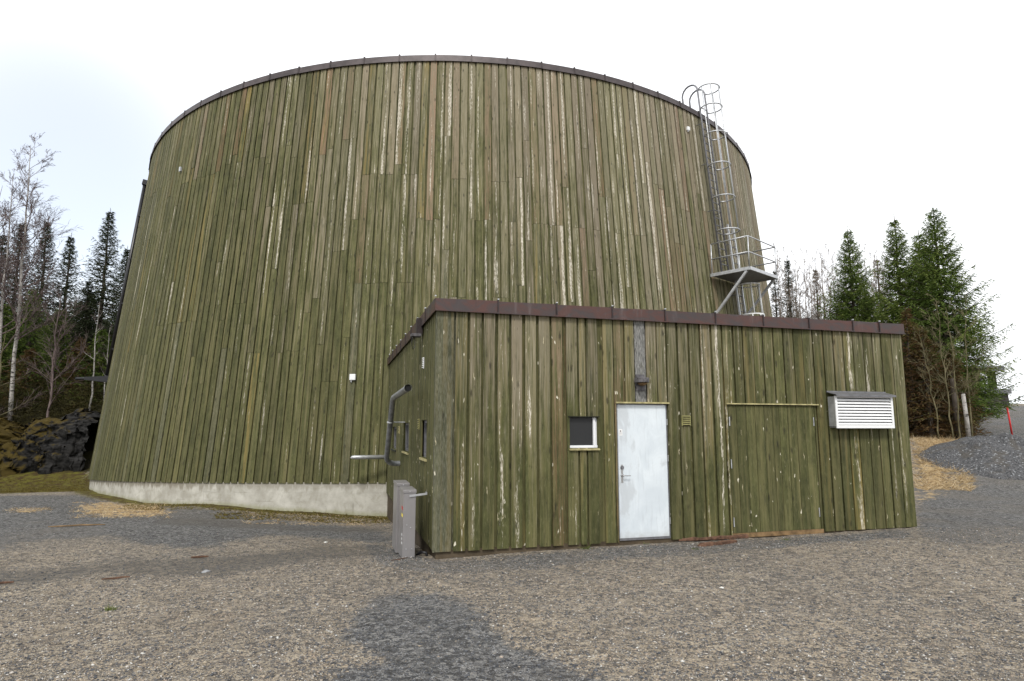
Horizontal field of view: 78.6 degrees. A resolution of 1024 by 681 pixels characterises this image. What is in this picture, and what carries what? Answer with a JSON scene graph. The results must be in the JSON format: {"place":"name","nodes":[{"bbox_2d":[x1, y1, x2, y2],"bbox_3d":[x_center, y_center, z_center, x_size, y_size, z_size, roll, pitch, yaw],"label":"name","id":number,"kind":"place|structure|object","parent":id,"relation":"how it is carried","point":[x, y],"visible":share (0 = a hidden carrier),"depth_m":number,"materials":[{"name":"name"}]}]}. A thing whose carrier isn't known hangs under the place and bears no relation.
{"place":"outdoors","nodes":[
{"label":"outdoors","id":0,"kind":"place"},
{"bbox_2d":[0,362,1023,680],"bbox_3d":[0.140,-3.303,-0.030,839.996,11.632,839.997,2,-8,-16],"label":"ground","id":1,"kind":"structure","parent":0,"point":[988,504],"depth_m":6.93,"materials":[{"name":"grey gravel"}]},
{"bbox_2d":[0,581,13,583],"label":"stick","id":2,"kind":"object","parent":1,"relation":"on","point":[4,582],"visible":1,"depth_m":7.94,"materials":[{"name":"red wood"}]},
{"bbox_2d":[0,231,24,377],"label":"spruce tree","id":3,"kind":"object","parent":1,"relation":"on","point":[2,248],"visible":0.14,"depth_m":37.74,"materials":[{"name":"green plant"}]},
{"bbox_2d":[0,302,27,405],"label":"spruce tree","id":4,"kind":"object","parent":1,"relation":"on","point":[5,322],"visible":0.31,"depth_m":34.67,"materials":[{"name":"green plant"}]},
{"bbox_2d":[0,185,33,308],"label":"bare tree","id":5,"kind":"object","parent":1,"relation":"on","point":[1,243],"visible":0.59,"depth_m":32.79,"materials":[{"name":"grey plant"}]},
{"bbox_2d":[0,218,45,373],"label":"spruce tree","id":6,"kind":"object","parent":1,"relation":"on","point":[17,279],"visible":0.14,"depth_m":39.47,"materials":[{"name":"green plant"}]},
{"bbox_2d":[0,318,48,418],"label":"bare tree","id":7,"kind":"object","parent":1,"relation":"on","point":[1,366],"visible":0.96,"depth_m":29.45,"materials":[{"name":"brown plant"}]},
{"bbox_2d":[0,348,49,412],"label":"spruce tree","id":8,"kind":"object","parent":1,"relation":"on","point":[30,353],"visible":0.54,"depth_m":33.63,"materials":[{"name":"green plant"}]},
{"bbox_2d":[0,289,57,407],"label":"spruce tree","id":9,"kind":"object","parent":1,"relation":"on","point":[29,338],"visible":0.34,"depth_m":35.47,"materials":[{"name":"green plant"}]},
{"bbox_2d":[0,169,66,356],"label":"birch tree","id":10,"kind":"object","parent":1,"relation":"on","point":[46,288],"visible":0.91,"depth_m":31.14,"materials":[{"name":"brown plant"}]},
{"bbox_2d":[13,216,65,371],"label":"spruce tree","id":11,"kind":"object","parent":1,"relation":"on","point":[43,253],"visible":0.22,"depth_m":40.44,"materials":[{"name":"green plant"}]},
{"bbox_2d":[0,132,87,420],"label":"birch tree","id":12,"kind":"object","parent":1,"relation":"on","point":[21,285],"visible":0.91,"depth_m":31.95,"materials":[{"name":"grey plant"}]},
{"bbox_2d":[0,408,100,476],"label":"rock outcrop","id":13,"kind":"object","parent":1,"relation":"on","point":[48,445],"visible":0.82,"depth_m":28.08,"materials":[{"name":"stone"}]},
{"bbox_2d":[15,306,86,408],"bbox_3d":[-25.209,1.021,34.761,3.341,5.951,3.850,1,-8,-8],"label":"spruce tree","id":14,"kind":"object","parent":1,"relation":"on","point":[60,350],"visible":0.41,"depth_m":34.39,"materials":[{"name":"green plant"}]},
{"bbox_2d":[0,358,106,443],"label":"undergrowth","id":15,"kind":"object","parent":1,"relation":"on","point":[64,404],"visible":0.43,"depth_m":32.28,"materials":[{"name":"plant"}]},
{"bbox_2d":[24,285,93,417],"bbox_3d":[-22.088,1.007,30.816,5.654,8.224,2.513,-7,-10,40],"label":"bare tree","id":16,"kind":"object","parent":1,"relation":"on","point":[54,356],"visible":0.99,"depth_m":30.87,"materials":[{"name":"plant"}]},
{"bbox_2d":[40,233,84,366],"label":"spruce tree","id":17,"kind":"object","parent":1,"relation":"on","point":[70,252],"visible":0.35,"depth_m":41.46,"materials":[{"name":"green plant"}]},
{"bbox_2d":[38,337,100,409],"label":"spruce tree","id":18,"kind":"object","parent":1,"relation":"on","point":[78,351],"visible":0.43,"depth_m":34.09,"materials":[{"name":"green plant"}]},
{"bbox_2d":[48,524,104,526],"bbox_3d":[-9.635,4.092,13.851,1.068,0.046,0.055,3,-8,-21],"label":"stick","id":19,"kind":"object","parent":1,"relation":"on","point":[76,525],"visible":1,"depth_m":13.85,"materials":[{"name":"beige wood"}]},
{"bbox_2d":[43,281,109,393],"bbox_3d":[-24.872,0.005,36.519,3.821,7.476,4.027,-7,-11,43],"label":"spruce tree","id":20,"kind":"object","parent":1,"relation":"on","point":[88,300],"visible":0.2,"depth_m":36.48,"materials":[{"name":"green plant"}]},
{"bbox_2d":[53,329,111,408],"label":"spruce tree","id":21,"kind":"object","parent":1,"relation":"on","point":[99,358],"visible":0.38,"depth_m":34.41,"materials":[{"name":"green plant"}]},
{"bbox_2d":[44,208,124,386],"bbox_3d":[-24.252,-2.118,37.141,5.034,12.073,4.776,2,-8,-16],"label":"spruce tree","id":22,"kind":"object","parent":1,"relation":"on","point":[105,286],"visible":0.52,"depth_m":37.12,"materials":[{"name":"green plant"}]},
{"bbox_2d":[75,303,103,410],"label":"birch tree","id":23,"kind":"object","parent":1,"relation":"on","point":[94,351],"visible":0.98,"depth_m":32.63,"materials":[{"name":"grey plant"}]},
{"bbox_2d":[98,324,112,400],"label":"birch tree","id":24,"kind":"object","parent":1,"relation":"on","point":[104,356],"visible":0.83,"depth_m":33.23,"materials":[{"name":"grey plant"}]},
{"bbox_2d":[100,604,116,611],"bbox_3d":[-4.111,2.733,6.424,0.168,0.086,0.190,-1,-8,5],"label":"grass tuft","id":25,"kind":"object","parent":1,"relation":"on","point":[109,608],"visible":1,"depth_m":6.43,"materials":[{"name":"green plant"}]},
{"bbox_2d":[90,246,129,343],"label":"spruce tree","id":26,"kind":"object","parent":1,"relation":"on","point":[126,254],"visible":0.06,"depth_m":45.42,"materials":[{"name":"green plant"}]},
{"bbox_2d":[102,576,129,579],"bbox_3d":[-5.076,3.044,8.020,0.333,0.035,0.059,2,-8,-16],"label":"stick","id":27,"kind":"object","parent":1,"relation":"on","point":[115,577],"visible":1,"depth_m":8.02,"materials":[{"name":"red wood"}]},
{"bbox_2d":[0,476,390,523],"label":"moss and litter","id":28,"kind":"object","parent":1,"relation":"on","point":[71,489],"visible":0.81,"depth_m":16.91,"materials":[{"name":"plant"}]},
{"bbox_2d":[6,501,387,525],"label":"straw litter","id":29,"kind":"object","parent":1,"relation":"on","point":[100,510],"visible":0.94,"depth_m":16.37,"materials":[{"name":"beige plant"}]},
{"bbox_2d":[191,555,208,557],"bbox_3d":[-4.832,3.348,9.686,0.244,0.038,0.050,5,-9,-30],"label":"stick","id":30,"kind":"object","parent":1,"relation":"on","point":[202,556],"visible":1,"depth_m":9.66,"materials":[{"name":"red wood"}]},
{"bbox_2d":[392,480,409,552],"bbox_3d":[-1.813,2.843,10.187,0.206,1.070,0.643,2,-8,-16],"label":"metal cabinet","id":31,"kind":"object","parent":1,"relation":"on","point":[396,504],"visible":0.48,"depth_m":9.97,"materials":[{"name":"metal"}]},
{"bbox_2d":[398,486,426,557],"bbox_3d":[-1.506,2.737,9.450,0.352,1.000,0.603,2,-8,-16],"label":"metal cabinet","id":32,"kind":"object","parent":1,"relation":"on","point":[407,517],"visible":0.93,"depth_m":9.18,"materials":[{"name":"metal"}]},
{"bbox_2d":[415,551,427,555],"bbox_3d":[-1.355,3.217,9.305,0.271,0.188,0.115,-3,-8,20],"label":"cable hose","id":33,"kind":"object","parent":1,"relation":"on","point":[422,552],"visible":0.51,"depth_m":9.25,"materials":[{"name":"black rubber"}]},
{"bbox_2d":[88,54,771,515],"bbox_3d":[-2.773,0.516,33.733,32.424,15.983,32.420,2,-8,-16],"label":"water tank","id":34,"kind":"object","parent":1,"relation":"on","point":[310,240],"visible":0.64,"depth_m":19.46,"materials":[{"name":"wood"}]},
{"bbox_2d":[75,179,146,381],"bbox_3d":[-17.302,-2.739,27.173,2.074,9.147,0.280,4,-9,-25],"label":"downpipe","id":35,"kind":"object","parent":34,"relation":"attached to","point":[105,377],"visible":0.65,"depth_m":27.15,"materials":[{"name":"metal"}]},
{"bbox_2d":[349,374,355,381],"bbox_3d":[-4.487,1.060,17.616,0.170,0.230,0.070,-1,-8,6],"label":"sensor box","id":36,"kind":"object","parent":34,"relation":"attached to","point":[352,377],"visible":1,"depth_m":17.59,"materials":[{"name":"white plastic"}]},
{"bbox_2d":[710,235,777,312],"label":"ladder platform","id":37,"kind":"structure","parent":34,"relation":"attached to","point":[749,273],"depth_m":21.62,"materials":[{"name":"metal"}]},
{"bbox_2d":[681,83,739,271],"bbox_3d":[7.275,-5.939,22.821,0.810,7.550,1.928,7,-10,-40],"label":"caged ladder","id":38,"kind":"object","parent":37,"relation":"attached to","point":[717,195],"visible":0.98,"depth_m":22.66,"materials":[{"name":"metal"}]},
{"bbox_2d":[726,224,764,315],"bbox_3d":[8.360,-1.369,22.300,0.789,5.855,1.242,8,-11,-44],"label":"caged ladder","id":39,"kind":"object","parent":34,"relation":"attached to","point":[740,284],"visible":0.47,"depth_m":22.52,"materials":[{"name":"metal"}]},
{"bbox_2d":[386,295,916,558],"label":"pump house","id":40,"kind":"structure","parent":1,"relation":"on","point":[545,427],"depth_m":10.12,"materials":[{"name":"wood"}]},
{"bbox_2d":[350,455,383,458],"bbox_3d":[-3.776,3.092,16.577,0.984,0.149,0.149,2,-8,-16],"label":"outlet pipe","id":41,"kind":"object","parent":40,"relation":"attached to","point":[367,457],"visible":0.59,"depth_m":16.52,"materials":[{"name":"metal"}]},
{"bbox_2d":[391,427,396,451],"bbox_3d":[-2.833,2.405,15.325,0.155,0.585,1.210,2,-8,-16],"label":"window frame","id":42,"kind":"structure","parent":40,"relation":"in","point":[395,428],"depth_m":15.81,"materials":[{"name":"wood"}]},
{"bbox_2d":[384,384,411,465],"bbox_3d":[-2.106,1.733,11.967,0.392,1.550,4.039,2,-8,-16],"label":"vent pipe","id":43,"kind":"object","parent":40,"relation":"attached to","point":[398,394],"visible":0.98,"depth_m":13.00,"materials":[{"name":"metal"}]},
{"bbox_2d":[401,423,408,454],"bbox_3d":[-2.134,2.009,12.877,0.155,0.625,1.120,2,-8,-16],"label":"window frame","id":44,"kind":"structure","parent":40,"relation":"in","point":[407,424],"depth_m":13.30,"materials":[{"name":"wood"}]},
{"bbox_2d":[410,318,422,348],"bbox_3d":[-1.657,-0.112,10.844,0.190,0.544,0.200,2,-8,-16],"label":"cable bracket","id":45,"kind":"object","parent":40,"relation":"attached to","point":[419,331],"visible":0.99,"depth_m":10.79,"materials":[{"name":"metal"}]},
{"bbox_2d":[419,420,426,461],"bbox_3d":[-1.403,1.641,10.310,0.155,0.655,0.710,2,-8,-16],"label":"window frame","id":46,"kind":"structure","parent":40,"relation":"in","point":[425,421],"depth_m":10.57,"materials":[{"name":"wood"}]},
{"bbox_2d":[570,417,597,447],"bbox_3d":[1.087,1.427,9.810,0.503,0.503,0.092,2,-8,-16],"label":"window frame","id":47,"kind":"structure","parent":40,"relation":"in","point":[594,423],"depth_m":9.81,"materials":[{"name":"white paint"}]},
{"bbox_2d":[634,374,648,390],"bbox_3d":[2.094,0.667,10.008,0.230,0.260,0.212,2,-8,-16],"label":"wall lamp","id":48,"kind":"object","parent":40,"relation":"attached to","point":[641,381],"visible":1,"depth_m":10.01,"materials":[{"name":"grey metal"}]},
{"bbox_2d":[617,405,670,538],"bbox_3d":[2.109,2.065,9.966,0.890,2.073,0.111,2,-8,-16],"label":"steel door","id":49,"kind":"structure","parent":40,"relation":"in","point":[642,440],"depth_m":9.97,"materials":[{"name":"metal"}]},
{"bbox_2d":[681,416,690,425],"bbox_3d":[2.853,1.311,10.232,0.165,0.165,0.027,2,-8,-16],"label":"wall vent","id":50,"kind":"object","parent":40,"relation":"attached to","point":[686,420],"depth_m":10.23,"materials":[{"name":"yellow plastic"}]},
{"bbox_2d":[826,391,895,427],"bbox_3d":[6.220,1.224,11.099,1.300,0.655,0.227,2,-8,-16],"label":"ventilation louvre","id":51,"kind":"object","parent":40,"relation":"attached to","point":[855,409],"visible":1,"depth_m":11.05,"materials":[{"name":"metal"}]},
{"bbox_2d":[678,534,748,540],"bbox_3d":[3.249,3.180,10.099,1.236,0.060,0.077,2,-8,-13],"label":"old plank","id":52,"kind":"object","parent":1,"relation":"on","point":[738,536],"visible":1,"depth_m":10.08,"materials":[{"name":"brown wood"}]},
{"bbox_2d":[697,539,736,546],"bbox_3d":[3.173,3.136,9.686,0.730,0.057,0.100,4,-9,-24],"label":"old plank","id":53,"kind":"object","parent":1,"relation":"on","point":[712,543],"visible":1,"depth_m":9.65,"materials":[{"name":"brown wood"}]},
{"bbox_2d":[769,267,784,316],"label":"spruce tree","id":54,"kind":"object","parent":1,"relation":"on","point":[776,296],"visible":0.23,"depth_m":49.59,"materials":[{"name":"green plant"}]},
{"bbox_2d":[772,278,792,317],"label":"bare sapling","id":55,"kind":"object","parent":1,"relation":"on","point":[784,305],"visible":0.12,"depth_m":48.99,"materials":[{"name":"grey plant"}]},
{"bbox_2d":[771,249,797,317],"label":"bare sapling","id":56,"kind":"object","parent":1,"relation":"on","point":[780,290],"visible":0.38,"depth_m":45.09,"materials":[{"name":"grey plant"}]},
{"bbox_2d":[775,249,799,316],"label":"bare sapling","id":57,"kind":"object","parent":1,"relation":"on","point":[785,290],"visible":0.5,"depth_m":43.78,"materials":[{"name":"grey plant"}]},
{"bbox_2d":[770,243,805,317],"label":"bare sapling","id":58,"kind":"object","parent":1,"relation":"on","point":[782,308],"visible":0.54,"depth_m":44.72,"materials":[{"name":"grey plant"}]},
{"bbox_2d":[777,256,804,317],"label":"spruce tree","id":59,"kind":"object","parent":1,"relation":"on","point":[787,268],"visible":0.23,"depth_m":45.60,"materials":[{"name":"green plant"}]},
{"bbox_2d":[786,279,804,317],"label":"bare sapling","id":60,"kind":"object","parent":1,"relation":"on","point":[790,313],"visible":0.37,"depth_m":42.90,"materials":[{"name":"grey plant"}]},
{"bbox_2d":[784,267,811,318],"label":"bare sapling","id":61,"kind":"object","parent":1,"relation":"on","point":[797,276],"visible":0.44,"depth_m":41.68,"materials":[{"name":"grey plant"}]},
{"bbox_2d":[790,250,812,318],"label":"bare sapling","id":62,"kind":"object","parent":1,"relation":"on","point":[798,284],"visible":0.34,"depth_m":49.95,"materials":[{"name":"grey plant"}]},
{"bbox_2d":[792,269,811,317],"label":"bare sapling","id":63,"kind":"object","parent":1,"relation":"on","point":[800,294],"visible":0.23,"depth_m":48.15,"materials":[{"name":"grey plant"}]},
{"bbox_2d":[784,248,825,319],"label":"bare sapling","id":64,"kind":"object","parent":1,"relation":"on","point":[806,289],"visible":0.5,"depth_m":43.88,"materials":[{"name":"grey plant"}]},
{"bbox_2d":[800,276,815,314],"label":"bare sapling","id":65,"kind":"object","parent":1,"relation":"on","point":[808,297],"visible":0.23,"depth_m":45.39,"materials":[{"name":"grey plant"}]},
{"bbox_2d":[793,250,828,318],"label":"bare sapling","id":66,"kind":"object","parent":1,"relation":"on","point":[809,273],"visible":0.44,"depth_m":41.01,"materials":[{"name":"grey plant"}]},
{"bbox_2d":[809,268,825,319],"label":"spruce tree","id":67,"kind":"object","parent":1,"relation":"on","point":[816,287],"visible":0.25,"depth_m":41.73,"materials":[{"name":"green plant"}]},
{"bbox_2d":[809,286,825,318],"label":"bare sapling","id":68,"kind":"object","parent":1,"relation":"on","point":[814,302],"visible":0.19,"depth_m":43.01,"materials":[{"name":"grey plant"}]},
{"bbox_2d":[808,258,831,317],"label":"bare sapling","id":69,"kind":"object","parent":1,"relation":"on","point":[811,280],"visible":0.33,"depth_m":46.62,"materials":[{"name":"grey plant"}]},
{"bbox_2d":[804,248,839,317],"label":"bare sapling","id":70,"kind":"object","parent":1,"relation":"on","point":[817,286],"visible":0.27,"depth_m":43.77,"materials":[{"name":"grey plant"}]},
{"bbox_2d":[812,251,841,319],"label":"bare sapling","id":71,"kind":"object","parent":1,"relation":"on","point":[822,261],"visible":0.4,"depth_m":43.18,"materials":[{"name":"grey plant"}]},
{"bbox_2d":[819,244,834,317],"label":"bare sapling","id":72,"kind":"object","parent":1,"relation":"on","point":[824,281],"visible":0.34,"depth_m":44.50,"materials":[{"name":"grey plant"}]},
{"bbox_2d":[823,249,836,319],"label":"bare sapling","id":73,"kind":"object","parent":1,"relation":"on","point":[829,277],"visible":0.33,"depth_m":48.51,"materials":[{"name":"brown plant"}]},
{"bbox_2d":[814,226,884,322],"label":"spruce tree","id":74,"kind":"object","parent":1,"relation":"on","point":[848,310],"visible":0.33,"depth_m":36.33,"materials":[{"name":"green plant"}]},
{"bbox_2d":[855,287,880,321],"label":"spruce tree","id":75,"kind":"object","parent":1,"relation":"on","point":[865,316],"visible":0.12,"depth_m":34.75,"materials":[{"name":"green plant"}]},
{"bbox_2d":[859,244,877,293],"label":"bare sapling","id":76,"kind":"object","parent":1,"relation":"on","point":[865,268],"visible":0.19,"depth_m":43.16,"materials":[{"name":"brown plant"}]},
{"bbox_2d":[865,253,879,307],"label":"bare sapling","id":77,"kind":"object","parent":1,"relation":"on","point":[874,275],"visible":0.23,"depth_m":41.36,"materials":[{"name":"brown plant"}]},
{"bbox_2d":[869,256,890,308],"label":"spruce tree","id":78,"kind":"object","parent":1,"relation":"on","point":[878,287],"visible":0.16,"depth_m":41.74,"materials":[{"name":"green plant"}]},
{"bbox_2d":[865,214,967,427],"bbox_3d":[20.264,-0.841,32.205,5.370,11.809,5.422,2,-8,-16],"label":"spruce tree","id":79,"kind":"object","parent":1,"relation":"on","point":[887,314],"visible":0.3,"depth_m":32.30,"materials":[{"name":"green plant"}]},
{"bbox_2d":[898,308,953,436],"bbox_3d":[18.477,1.537,29.064,3.422,6.434,3.501,-2,-8,16],"label":"spruce tree","id":80,"kind":"object","parent":1,"relation":"on","point":[904,313],"visible":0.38,"depth_m":28.94,"materials":[{"name":"green plant"}]},
{"bbox_2d":[907,322,946,438],"bbox_3d":[18.079,1.890,27.054,1.603,5.349,1.863,-1,-8,9],"label":"willow stem","id":81,"kind":"object","parent":1,"relation":"on","point":[922,376],"visible":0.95,"depth_m":27.00,"materials":[{"name":"brown plant"}]},
{"bbox_2d":[893,229,987,411],"bbox_3d":[22.354,-0.593,33.885,5.258,11.277,5.207,2,-8,-16],"label":"spruce tree","id":82,"kind":"object","parent":1,"relation":"on","point":[917,237],"visible":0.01,"depth_m":34.18,"materials":[{"name":"green plant"}]},
{"bbox_2d":[903,328,980,438],"bbox_3d":[18.546,1.970,28.098,3.851,5.272,3.765,3,-8,-19],"label":"spruce tree","id":83,"kind":"object","parent":1,"relation":"on","point":[930,429],"visible":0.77,"depth_m":27.81,"materials":[{"name":"green plant"}]},
{"bbox_2d":[924,300,971,438],"bbox_3d":[18.614,1.329,26.455,1.815,6.405,1.528,2,-8,-16],"label":"willow stem","id":84,"kind":"object","parent":1,"relation":"on","point":[953,370],"visible":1,"depth_m":26.53,"materials":[{"name":"brown plant"}]},
{"bbox_2d":[907,412,989,436],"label":"undergrowth","id":85,"kind":"object","parent":1,"relation":"on","point":[978,423],"visible":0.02,"depth_m":29.45,"materials":[{"name":"plant"}]},
{"bbox_2d":[920,293,978,438],"bbox_3d":[18.677,1.302,27.239,2.043,6.636,2.795,-2,-8,13],"label":"willow stem","id":86,"kind":"object","parent":1,"relation":"on","point":[926,354],"visible":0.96,"depth_m":26.89,"materials":[{"name":"brown plant"}]},
{"bbox_2d":[950,378,961,438],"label":"tree trunk","id":87,"kind":"object","parent":1,"relation":"on","point":[954,399],"visible":0.53,"depth_m":26.92,"materials":[{"name":"plant"}]},
{"bbox_2d":[891,208,1023,430],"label":"spruce tree","id":88,"kind":"object","parent":1,"relation":"on","point":[939,280],"visible":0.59,"depth_m":29.63,"materials":[{"name":"green plant"}]},
{"bbox_2d":[922,348,994,437],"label":"spruce tree","id":89,"kind":"object","parent":1,"relation":"on","point":[959,396],"visible":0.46,"depth_m":27.72,"materials":[{"name":"green plant"}]},
{"bbox_2d":[961,394,970,436],"bbox_3d":[19.036,3.349,26.180,0.195,2.227,0.528,-7,-10,40],"label":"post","id":90,"kind":"object","parent":1,"relation":"on","point":[966,420],"visible":0.79,"depth_m":26.13,"materials":[{"name":"white wood"}]},
{"bbox_2d":[918,433,1023,479],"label":"gravel heap","id":91,"kind":"object","parent":1,"relation":"on","point":[1000,456],"visible":1,"depth_m":22.10,"materials":[{"name":"gravel"}]},
{"bbox_2d":[946,295,999,436],"bbox_3d":[19.595,1.274,26.792,1.465,6.661,1.913,6,-10,-36],"label":"willow stem","id":92,"kind":"object","parent":1,"relation":"on","point":[967,367],"visible":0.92,"depth_m":26.75,"materials":[{"name":"brown plant"}]},
{"bbox_2d":[977,366,1011,405],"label":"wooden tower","id":93,"kind":"structure","parent":1,"relation":"on","point":[1009,392],"depth_m":60.80,"materials":[{"name":"wood"}]},
{"bbox_2d":[1006,407,1012,434],"bbox_3d":[22.271,3.687,27.984,0.346,1.443,0.070,6,-10,-35],"label":"marker pole","id":94,"kind":"object","parent":1,"relation":"on","point":[1009,420],"visible":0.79,"depth_m":27.96,"materials":[{"name":"red paint"}]},
{"bbox_2d":[0,0,1023,400],"label":"sky","id":95,"kind":"structure","parent":0,"point":[856,115],"materials":[{"name":"white"}]},
{"bbox_2d":[910,427,978,491],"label":"dry grass","id":96,"kind":"structure","parent":0,"point":[942,485],"depth_m":20.94,"materials":[{"name":"plant"}]}
]}

